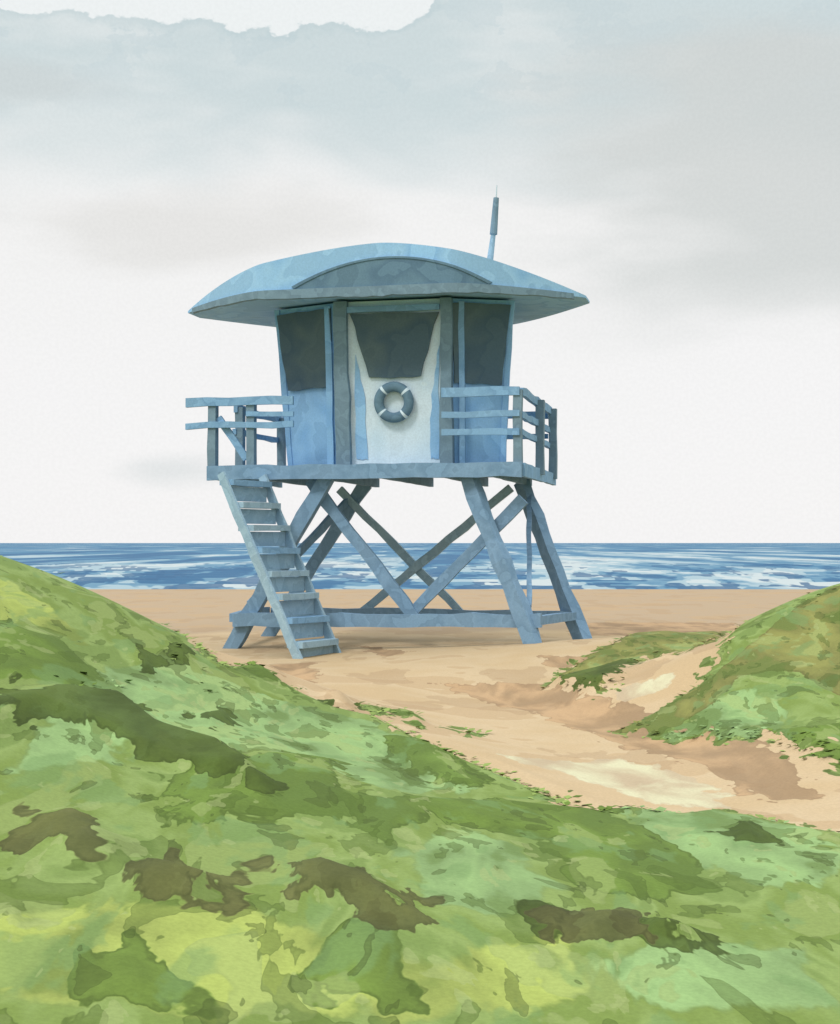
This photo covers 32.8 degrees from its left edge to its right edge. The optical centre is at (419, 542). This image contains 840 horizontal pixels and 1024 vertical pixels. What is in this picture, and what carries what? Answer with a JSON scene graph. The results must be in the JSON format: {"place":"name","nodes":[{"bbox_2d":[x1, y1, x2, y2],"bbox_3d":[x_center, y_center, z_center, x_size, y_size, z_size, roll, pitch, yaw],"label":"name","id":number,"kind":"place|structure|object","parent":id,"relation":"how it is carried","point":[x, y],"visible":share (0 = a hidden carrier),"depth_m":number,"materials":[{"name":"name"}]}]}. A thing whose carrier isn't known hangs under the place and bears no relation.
{"place":"outdoors","nodes":[
{"label":"outdoors","id":0,"kind":"place"},
{"bbox_2d":[0,556,839,1023],"bbox_3d":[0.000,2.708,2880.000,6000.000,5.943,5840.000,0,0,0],"label":"dune ground","id":1,"kind":"structure","parent":0,"point":[180,842],"depth_m":6.12,"materials":[{"name":"green plant"}]},
{"bbox_2d":[217,471,302,658],"bbox_3d":[-2.144,0.307,19.098,1.400,2.552,0.063,0,0,31],"label":"stair stringer","id":2,"kind":"object","parent":1,"relation":"on","point":[267,585],"visible":0.96,"depth_m":19.07,"materials":[{"name":"paint"}]},
{"bbox_2d":[223,479,334,648],"bbox_3d":[-2.046,0.346,20.468,1.675,2.679,0.205,0,0,11],"label":"leg front","id":3,"kind":"object","parent":1,"relation":"on","point":[306,512],"visible":0.63,"depth_m":20.35,"materials":[{"name":"blue wood"}]},
{"bbox_2d":[334,479,379,486],"bbox_3d":[-1.049,-0.970,21.704,0.076,0.146,3.180,0,0,13],"label":"joist","id":4,"kind":"object","parent":3,"relation":"on","point":[370,482],"visible":0.51,"depth_m":22.27,"materials":[{"name":"wood"}]},
{"bbox_2d":[305,479,418,613],"bbox_3d":[-0.820,0.095,20.335,1.686,2.082,0.117,0,0,13],"label":"brace front","id":5,"kind":"object","parent":3,"relation":"attached to","point":[392,588],"visible":0.83,"depth_m":20.28,"materials":[{"name":"blue wood"}]},
{"bbox_2d":[412,494,527,612],"bbox_3d":[0.640,0.215,20.018,1.759,1.767,0.105,0,0,14],"label":"brace front","id":6,"kind":"object","parent":5,"relation":"attached to","point":[511,511],"visible":0.89,"depth_m":19.99,"materials":[{"name":"blue wood"}]},
{"bbox_2d":[232,612,541,627],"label":"sill front","id":7,"kind":"structure","parent":3,"relation":"attached to","point":[469,619],"depth_m":19.79,"materials":[{"name":"blue wood"}]},
{"bbox_2d":[258,474,341,652],"bbox_3d":[-1.676,0.308,19.888,1.406,2.552,0.061,0,0,31],"label":"stair stringer","id":8,"kind":"object","parent":1,"relation":"on","point":[300,565],"visible":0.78,"depth_m":19.87,"materials":[{"name":"paint"}]},
{"bbox_2d":[299,645,332,656],"bbox_3d":[-1.415,1.494,19.194,0.022,0.203,0.850,0,0,31],"label":"stair riser","id":9,"kind":"object","parent":1,"relation":"on","point":[312,651],"visible":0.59,"depth_m":19.21,"materials":[{"name":"paint"}]},
{"bbox_2d":[287,638,338,648],"bbox_3d":[-1.431,1.350,19.203,0.256,0.082,0.860,0,0,31],"label":"stair tread","id":10,"kind":"object","parent":9,"relation":"on","point":[309,643],"visible":0.95,"depth_m":19.13,"materials":[{"name":"paint"}]},
{"bbox_2d":[289,622,322,638],"bbox_3d":[-1.556,1.185,19.278,0.020,0.204,0.850,0,0,31],"label":"stair riser","id":11,"kind":"object","parent":10,"relation":"on","point":[306,630],"visible":0.95,"depth_m":19.32,"materials":[{"name":"paint"}]},
{"bbox_2d":[277,615,329,623],"bbox_3d":[-1.570,1.038,19.287,0.259,0.086,0.862,0,0,31],"label":"stair tread","id":12,"kind":"object","parent":11,"relation":"on","point":[308,619],"visible":0.95,"depth_m":19.22,"materials":[{"name":"blue wood"}]},
{"bbox_2d":[280,599,313,615],"bbox_3d":[-1.694,0.877,19.361,0.022,0.203,0.850,0,0,31],"label":"stair riser","id":13,"kind":"object","parent":12,"relation":"on","point":[297,607],"visible":0.95,"depth_m":19.41,"materials":[{"name":"paint"}]},
{"bbox_2d":[267,592,318,599],"bbox_3d":[-1.708,0.726,19.370,0.257,0.089,0.860,0,0,31],"label":"stair tread","id":14,"kind":"object","parent":13,"relation":"on","point":[297,596],"visible":0.95,"depth_m":19.30,"materials":[{"name":"paint"}]},
{"bbox_2d":[270,576,303,591],"bbox_3d":[-1.833,0.566,19.445,0.020,0.202,0.850,0,0,31],"label":"stair riser","id":15,"kind":"object","parent":14,"relation":"on","point":[284,584],"visible":0.95,"depth_m":19.47,"materials":[{"name":"paint"}]},
{"bbox_2d":[267,570,308,576],"bbox_3d":[-1.851,0.420,19.456,0.247,0.079,0.862,0,0,31],"label":"stair tread","id":16,"kind":"object","parent":15,"relation":"on","point":[284,573],"visible":0.95,"depth_m":19.35,"materials":[{"name":"paint"}]},
{"bbox_2d":[260,554,294,568],"bbox_3d":[-1.972,0.257,19.529,0.020,0.202,0.850,0,0,31],"label":"stair riser","id":17,"kind":"object","parent":16,"relation":"on","point":[278,561],"visible":0.95,"depth_m":19.57,"materials":[{"name":"paint"}]},
{"bbox_2d":[247,547,300,553],"bbox_3d":[-1.988,0.108,19.538,0.260,0.091,0.862,0,0,32],"label":"stair tread","id":18,"kind":"object","parent":17,"relation":"on","point":[277,550],"visible":0.95,"depth_m":19.44,"materials":[{"name":"blue wood"}]},
{"bbox_2d":[250,532,284,545],"bbox_3d":[-2.111,-0.052,19.612,0.021,0.198,0.850,0,0,31],"label":"stair riser","id":19,"kind":"object","parent":18,"relation":"on","point":[268,538],"visible":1,"depth_m":19.66,"materials":[{"name":"paint"}]},
{"bbox_2d":[238,525,289,530],"bbox_3d":[-2.125,-0.200,19.621,0.263,0.086,0.860,0,0,31],"label":"stair tread","id":20,"kind":"object","parent":19,"relation":"on","point":[269,527],"visible":0.95,"depth_m":19.49,"materials":[{"name":"paint"}]},
{"bbox_2d":[241,509,275,523],"bbox_3d":[-2.251,-0.360,19.696,0.022,0.204,0.850,0,0,31],"label":"stair riser","id":21,"kind":"object","parent":20,"relation":"on","point":[257,516],"visible":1,"depth_m":19.73,"materials":[{"name":"paint"}]},
{"bbox_2d":[229,502,280,508],"bbox_3d":[-2.269,-0.515,19.707,0.261,0.084,0.860,0,0,31],"label":"stair tread","id":22,"kind":"object","parent":21,"relation":"on","point":[257,505],"visible":0.95,"depth_m":19.61,"materials":[{"name":"paint"}]},
{"bbox_2d":[231,486,266,501],"bbox_3d":[-2.390,-0.670,19.779,0.022,0.203,0.850,0,0,31],"label":"stair riser","id":23,"kind":"object","parent":22,"relation":"on","point":[248,494],"visible":0.91,"depth_m":19.82,"materials":[{"name":"paint"}]},
{"bbox_2d":[220,479,271,487],"bbox_3d":[-2.407,-0.819,19.790,0.250,0.083,0.860,0,0,31],"label":"stair tread","id":24,"kind":"object","parent":23,"relation":"on","point":[247,483],"visible":0.95,"depth_m":19.69,"materials":[{"name":"blue wood"}]},
{"bbox_2d":[261,485,371,635],"bbox_3d":[-1.684,0.331,22.926,1.818,2.669,0.210,0,0,3],"label":"support leg","id":25,"kind":"object","parent":1,"relation":"on","point":[359,493],"visible":0.57,"depth_m":22.83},
{"bbox_2d":[247,498,348,601],"bbox_3d":[-1.796,0.102,21.790,0.083,1.704,2.641,0,0,31],"label":"diagonal brace","id":26,"kind":"object","parent":25,"relation":"attached to","point":[322,527],"visible":0.49,"depth_m":22.14,"materials":[{"name":"blue wood"}]},
{"bbox_2d":[336,486,462,609],"bbox_3d":[-0.324,0.122,22.636,2.074,2.045,0.100,0,0,13],"label":"brace back","id":27,"kind":"object","parent":25,"relation":"attached to","point":[403,554],"visible":0.87,"depth_m":22.63,"materials":[{"name":"paint"}]},
{"bbox_2d":[271,607,568,614],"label":"sill back","id":28,"kind":"structure","parent":1,"relation":"on","point":[381,610],"depth_m":22.00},
{"bbox_2d":[229,607,269,621],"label":"sill side","id":29,"kind":"structure","parent":28,"relation":"attached to","point":[266,610],"depth_m":22.27,"materials":[{"name":"blue wood"}]},
{"bbox_2d":[0,555,839,831],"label":"dune plants","id":30,"kind":"object","parent":1,"relation":"on","point":[557,800],"visible":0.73,"depth_m":9.41,"materials":[{"name":"green plant"}]},
{"bbox_2d":[460,477,541,643],"bbox_3d":[1.115,0.261,19.550,1.248,2.506,0.212,0,0,35],"label":"leg front","id":31,"kind":"object","parent":1,"relation":"on","point":[501,561],"visible":0.89,"depth_m":19.47,"materials":[{"name":"blue wood"}]},
{"bbox_2d":[447,477,487,486],"bbox_3d":[0.705,-0.970,21.299,0.076,0.145,3.180,0,0,13],"label":"joist","id":32,"kind":"object","parent":31,"relation":"on","point":[484,481],"visible":0.3,"depth_m":22.32,"materials":[{"name":"wood"}]},
{"bbox_2d":[514,479,591,639],"bbox_3d":[2.011,0.297,21.604,0.209,2.584,1.676,0,0,-35],"label":"support leg","id":33,"kind":"object","parent":1,"relation":"on","point":[578,627],"visible":0.8,"depth_m":21.52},
{"bbox_2d":[361,485,513,607],"bbox_3d":[0.218,0.147,22.427,2.534,2.100,0.099,0,0,13],"label":"brace back","id":34,"kind":"object","parent":33,"relation":"attached to","point":[445,542],"visible":0.72,"depth_m":22.38,"materials":[{"name":"paint"}]},
{"bbox_2d":[493,476,531,485],"bbox_3d":[1.387,-0.971,21.141,0.076,0.146,3.180,0,0,13],"label":"joist","id":35,"kind":"object","parent":33,"relation":"on","point":[520,480],"visible":0.48,"depth_m":21.08,"materials":[{"name":"wood"}]},
{"bbox_3d":[-0.710,-1.070,20.460,4.460,0.053,0.188,0,0,13],"label":"deck board","id":36,"kind":"object","parent":35,"relation":"on","visible":0},
{"bbox_2d":[333,301,351,464],"bbox_3d":[-1.104,-2.265,20.479,0.231,2.362,0.286,0,0,13],"label":"post front","id":37,"kind":"object","parent":36,"relation":"on","point":[342,395],"visible":0.92,"depth_m":20.41,"materials":[{"name":"wood"}]},
{"bbox_2d":[348,298,440,463],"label":"cabin front wall","id":38,"kind":"structure","parent":36,"relation":"on","point":[407,440],"depth_m":20.36,"materials":[{"name":"white paint"}]},
{"bbox_2d":[354,354,367,459],"bbox_3d":[-0.846,-1.941,20.458,0.186,1.504,0.098,0,0,13],"label":"wash panel","id":39,"kind":"object","parent":38,"relation":"attached to","point":[360,433],"visible":1,"depth_m":20.46,"materials":[{"name":"blue paint"}]},
{"bbox_2d":[347,304,439,312],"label":"trim","id":40,"kind":"structure","parent":38,"relation":"attached to","point":[411,307],"depth_m":20.19,"materials":[{"name":"blue wood"}]},
{"bbox_2d":[374,381,413,422],"bbox_3d":[-0.372,-1.996,20.282,0.584,0.583,0.141,0,0,13],"label":"life ring","id":41,"kind":"object","parent":38,"relation":"attached to","point":[384,413],"visible":1,"depth_m":20.24,"materials":[{"name":"grey paint"}]},
{"bbox_2d":[350,312,438,377],"bbox_3d":[-0.360,-2.803,20.273,1.301,0.932,0.086,0,0,13],"label":"window front","id":42,"kind":"structure","parent":38,"relation":"attached to","point":[394,344],"depth_m":20.26,"materials":[{"name":"grey glass"}]},
{"bbox_2d":[430,345,439,458],"bbox_3d":[0.210,-1.989,20.211,0.156,1.600,0.104,0,0,13],"label":"wash panel","id":43,"kind":"object","parent":38,"relation":"attached to","point":[434,433],"visible":1,"depth_m":20.22,"materials":[{"name":"blue paint"}]},
{"bbox_2d":[439,297,454,462],"bbox_3d":[0.378,-2.265,20.146,0.200,2.360,0.272,0,0,13],"label":"post front","id":44,"kind":"object","parent":36,"relation":"on","point":[447,450],"visible":0.81,"depth_m":20.08,"materials":[{"name":"blue wood"}]},
{"bbox_2d":[458,301,465,462],"bbox_3d":[0.597,-2.260,20.189,0.091,2.286,0.208,0,0,13],"label":"post","id":45,"kind":"object","parent":36,"relation":"on","point":[462,421],"visible":0.73,"depth_m":20.14,"materials":[{"name":"blue wood"}]},
{"bbox_3d":[-0.582,-1.070,21.016,4.460,0.054,0.187,0,0,13],"label":"deck board","id":46,"kind":"object","parent":35,"relation":"on","visible":0},
{"bbox_2d":[235,407,245,464],"bbox_3d":[-2.712,-1.520,21.548,0.129,1.040,0.142,0,0,13],"label":"side post","id":47,"kind":"object","parent":46,"relation":"on","point":[240,415],"visible":0.63,"depth_m":21.49,"materials":[{"name":"blue wood"}]},
{"bbox_2d":[234,406,281,421],"bbox_3d":[-2.546,-2.022,22.501,0.078,0.137,2.100,0,0,13],"label":"side rail","id":48,"kind":"object","parent":47,"relation":"attached to","point":[274,419],"visible":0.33,"depth_m":22.85,"materials":[{"name":"blue wood"}]},
{"bbox_2d":[280,298,508,464],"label":"cabin side wall","id":49,"kind":"structure","parent":46,"relation":"on","point":[308,432],"depth_m":20.74,"materials":[{"name":"blue wood"}]},
{"bbox_2d":[274,310,292,464],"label":"corner trim","id":50,"kind":"structure","parent":49,"relation":"attached to","point":[285,407],"depth_m":21.15,"materials":[{"name":"blue wood"}]},
{"bbox_2d":[277,308,331,390],"bbox_3d":[-1.675,-2.803,20.857,1.010,1.144,0.116,0,0,36],"label":"window","id":51,"kind":"structure","parent":49,"relation":"attached to","point":[302,340],"depth_m":20.85,"materials":[{"name":"grey glass"}]},
{"bbox_2d":[324,306,334,463],"bbox_3d":[-1.305,-2.260,20.635,0.109,2.286,0.209,0,0,13],"label":"post","id":52,"kind":"object","parent":49,"relation":"attached to","point":[329,401],"visible":0.92,"depth_m":20.59,"materials":[{"name":"blue wood"}]},
{"bbox_2d":[188,243,589,326],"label":"roof","id":53,"kind":"structure","parent":49,"relation":"on","point":[285,273],"depth_m":19.92,"materials":[{"name":"blue paint"}]},
{"bbox_2d":[192,283,573,313],"bbox_3d":[-0.750,-3.437,20.205,5.719,0.147,1.284,0,0,13],"label":"eave board","id":54,"kind":"object","parent":53,"relation":"attached to","point":[391,290],"visible":1,"depth_m":19.61,"materials":[{"name":"blue wood"}]},
{"bbox_2d":[292,256,491,288],"bbox_3d":[-0.399,-3.713,19.632,2.774,0.387,0.303,0,0,13],"label":"gable arch rim","id":55,"kind":"object","parent":54,"relation":"on","point":[386,257],"visible":1,"depth_m":19.47,"materials":[{"name":"blue wood"}]},
{"bbox_2d":[293,258,487,288],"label":"gable arch panel","id":56,"kind":"structure","parent":55,"relation":"in","point":[392,271],"depth_m":19.49,"materials":[{"name":"blue wood"}]},
{"bbox_2d":[487,234,495,259],"bbox_3d":[0.988,-4.033,20.402,0.194,0.782,0.114,0,0,13],"label":"mast base","id":57,"kind":"object","parent":53,"relation":"on","point":[490,255],"visible":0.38,"depth_m":20.36,"materials":[{"name":"blue metal"}]},
{"bbox_2d":[490,197,498,234],"bbox_3d":[1.061,-4.659,20.385,0.135,0.527,0.105,0,0,13],"label":"mast antenna","id":58,"kind":"object","parent":57,"relation":"on","point":[494,223],"visible":1,"depth_m":20.34,"materials":[{"name":"blue metal"}]},
{"bbox_2d":[452,302,510,384],"bbox_3d":[0.852,-2.812,20.214,0.871,1.147,0.110,0,0,-12],"label":"window","id":59,"kind":"structure","parent":49,"relation":"attached to","point":[485,329],"depth_m":20.20,"materials":[{"name":"grey glass"}]},
{"bbox_2d":[500,300,514,461],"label":"corner trim","id":60,"kind":"structure","parent":49,"relation":"attached to","point":[504,423],"depth_m":20.33,"materials":[{"name":"blue wood"}]},
{"bbox_2d":[526,494,531,607],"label":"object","id":61,"kind":"object","parent":33,"relation":"attached to","point":[529,549],"visible":0.9,"depth_m":20.73,"materials":[{"name":"blue wood"}]},
{"bbox_2d":[522,463,555,484],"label":"deck fascia","id":62,"kind":"structure","parent":33,"relation":"attached to","point":[529,471],"depth_m":20.61,"materials":[{"name":"blue wood"}]},
{"bbox_2d":[535,400,544,474],"bbox_3d":[1.770,-1.550,21.045,0.126,1.100,0.139,0,0,13],"label":"side post","id":63,"kind":"object","parent":62,"relation":"on","point":[540,435],"visible":0.87,"depth_m":20.98,"materials":[{"name":"blue wood"}]},
{"bbox_2d":[548,408,557,478],"bbox_3d":[2.086,-1.550,22.419,0.131,1.100,0.144,0,0,13],"label":"side post","id":64,"kind":"object","parent":62,"relation":"on","point":[553,451],"visible":0.87,"depth_m":22.35,"materials":[{"name":"blue wood"}]},
{"bbox_2d":[542,612,575,624],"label":"sill side","id":65,"kind":"structure","parent":33,"relation":"attached to","point":[557,617],"depth_m":20.23,"materials":[{"name":"blue wood"}]},
{"bbox_2d":[0,543,839,588],"bbox_3d":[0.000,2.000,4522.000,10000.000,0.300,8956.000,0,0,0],"label":"sea","id":66,"kind":"structure","parent":0,"point":[584,565],"depth_m":120.54,"materials":[{"name":"liquid"}]},
{"bbox_2d":[0,0,839,542],"label":"sky","id":67,"kind":"structure","parent":0,"point":[673,166],"materials":[{"name":"white"}]},
{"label":"back post","id":68,"kind":"object","parent":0,"visible":0},
{"bbox_2d":[282,411,547,418],"bbox_3d":[-0.120,-2.019,23.060,4.400,0.139,0.079,0,0,13],"label":"back rail","id":69,"kind":"object","parent":68,"relation":"attached to","point":[530,413],"visible":0.06,"depth_m":22.59,"materials":[{"name":"blue wood"}]},
{"bbox_3d":[-0.796,-1.070,20.091,4.460,0.053,0.188,0,0,13],"label":"deck board","id":70,"kind":"object","parent":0,"visible":0},
{"bbox_2d":[207,406,218,465],"bbox_3d":[-2.985,-1.520,20.586,0.132,1.040,0.137,0,0,13],"label":"front post","id":71,"kind":"object","parent":70,"relation":"on","point":[213,443],"visible":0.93,"depth_m":20.52,"materials":[{"name":"blue wood"}]},
{"bbox_2d":[185,396,293,407],"bbox_3d":[-2.584,-2.021,20.435,1.620,0.140,0.081,0,0,13],"label":"front rail","id":72,"kind":"object","parent":71,"relation":"attached to","point":[236,401],"visible":1,"depth_m":20.41,"materials":[{"name":"blue wood"}]},
{"bbox_2d":[185,420,293,429],"bbox_3d":[-2.584,-1.682,20.435,1.620,0.114,0.076,0,0,13],"label":"front rail","id":73,"kind":"object","parent":71,"relation":"attached to","point":[233,424],"visible":1,"depth_m":20.40,"materials":[{"name":"blue wood"}]},
{"bbox_2d":[246,405,256,464],"bbox_3d":[-2.414,-1.520,20.454,0.122,1.040,0.134,0,0,13],"label":"front post","id":74,"kind":"object","parent":70,"relation":"on","point":[251,446],"visible":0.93,"depth_m":20.40,"materials":[{"name":"blue wood"}]},
{"bbox_2d":[217,416,245,460],"bbox_3d":[-2.695,-1.499,20.525,0.516,0.659,0.058,0,0,13],"label":"front brace","id":75,"kind":"object","parent":74,"relation":"attached to","point":[235,442],"visible":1,"depth_m":20.49,"materials":[{"name":"blue wood"}]},
{"bbox_2d":[246,411,293,416],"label":"front rail","id":76,"kind":"object","parent":74,"relation":"attached to","point":[271,414],"visible":1,"depth_m":20.30,"materials":[{"name":"blue wood"}]},
{"bbox_2d":[207,462,521,480],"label":"deck fascia","id":77,"kind":"structure","parent":70,"relation":"attached to","point":[396,470],"depth_m":19.90,"materials":[{"name":"blue wood"}]},
{"bbox_2d":[217,479,281,487],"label":"deck fascia","id":78,"kind":"structure","parent":77,"relation":"attached to","point":[277,484],"depth_m":23.26,"materials":[{"name":"blue wood"}]},
{"bbox_2d":[257,479,309,485],"bbox_3d":[-1.926,-0.970,21.906,0.075,0.148,3.180,0,0,13],"label":"joist","id":79,"kind":"object","parent":77,"relation":"attached to","point":[297,481],"visible":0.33,"depth_m":21.74,"materials":[{"name":"wood"}]},
{"bbox_2d":[380,477,433,486],"bbox_3d":[-0.173,-0.970,21.501,0.076,0.144,3.180,0,0,13],"label":"joist","id":80,"kind":"object","parent":77,"relation":"attached to","point":[428,482],"visible":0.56,"depth_m":21.93,"materials":[{"name":"wood"}]},
{"bbox_2d":[512,389,522,462],"bbox_3d":[1.343,-1.550,19.584,0.131,1.100,0.134,0,0,13],"label":"front post","id":81,"kind":"object","parent":70,"relation":"on","point":[517,439],"visible":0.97,"depth_m":19.53,"materials":[{"name":"blue wood"}]},
{"bbox_2d":[441,386,519,397],"bbox_3d":[0.832,-2.078,19.649,1.090,0.138,0.086,0,0,13],"label":"front rail","id":82,"kind":"object","parent":81,"relation":"attached to","point":[481,391],"visible":1,"depth_m":19.62,"materials":[{"name":"blue wood"}]},
{"bbox_2d":[441,428,519,435],"bbox_3d":[0.832,-1.521,19.651,1.090,0.104,0.079,0,0,13],"label":"front rail","id":83,"kind":"object","parent":81,"relation":"attached to","point":[488,431],"visible":1,"depth_m":19.61,"materials":[{"name":"blue wood"}]},
{"bbox_2d":[441,410,519,417],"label":"front rail","id":84,"kind":"object","parent":81,"relation":"attached to","point":[491,413],"visible":1,"depth_m":19.60,"materials":[{"name":"blue wood"}]},
{"bbox_2d":[520,388,551,413],"bbox_3d":[1.714,-2.081,21.055,0.082,0.143,3.000,0,0,13],"label":"side rail","id":85,"kind":"object","parent":81,"relation":"attached to","point":[530,397],"visible":0.77,"depth_m":20.61,"materials":[{"name":"blue wood"}]},
{"bbox_2d":[522,411,549,432],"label":"side rail","id":86,"kind":"object","parent":81,"relation":"attached to","point":[532,420],"visible":0.74,"depth_m":20.50,"materials":[{"name":"blue wood"}]},
{"bbox_2d":[522,429,549,448],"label":"side rail","id":87,"kind":"object","parent":81,"relation":"attached to","point":[529,436],"visible":0.7,"depth_m":20.45,"materials":[{"name":"blue wood"}]},
{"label":"back post","id":88,"kind":"object","parent":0,"visible":0},
{"bbox_2d":[507,434,547,438],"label":"back rail","id":89,"kind":"object","parent":88,"relation":"attached to","point":[511,436],"visible":0.1,"depth_m":22.67,"materials":[{"name":"blue wood"}]},
{"bbox_3d":[-0.155,-1.070,22.867,4.460,0.053,0.187,0,0,13],"label":"deck board","id":90,"kind":"object","parent":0,"visible":0},
{"bbox_2d":[277,418,285,465],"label":"side post","id":91,"kind":"object","parent":90,"relation":"on","point":[281,452],"visible":0.7,"depth_m":23.39,"materials":[{"name":"blue wood"}]},
{"bbox_2d":[232,429,278,442],"bbox_3d":[-2.549,-1.678,22.502,0.081,0.108,2.100,0,0,13],"label":"side rail","id":92,"kind":"object","parent":91,"relation":"attached to","point":[271,439],"visible":0.69,"depth_m":22.79,"materials":[{"name":"blue wood"}]}
]}

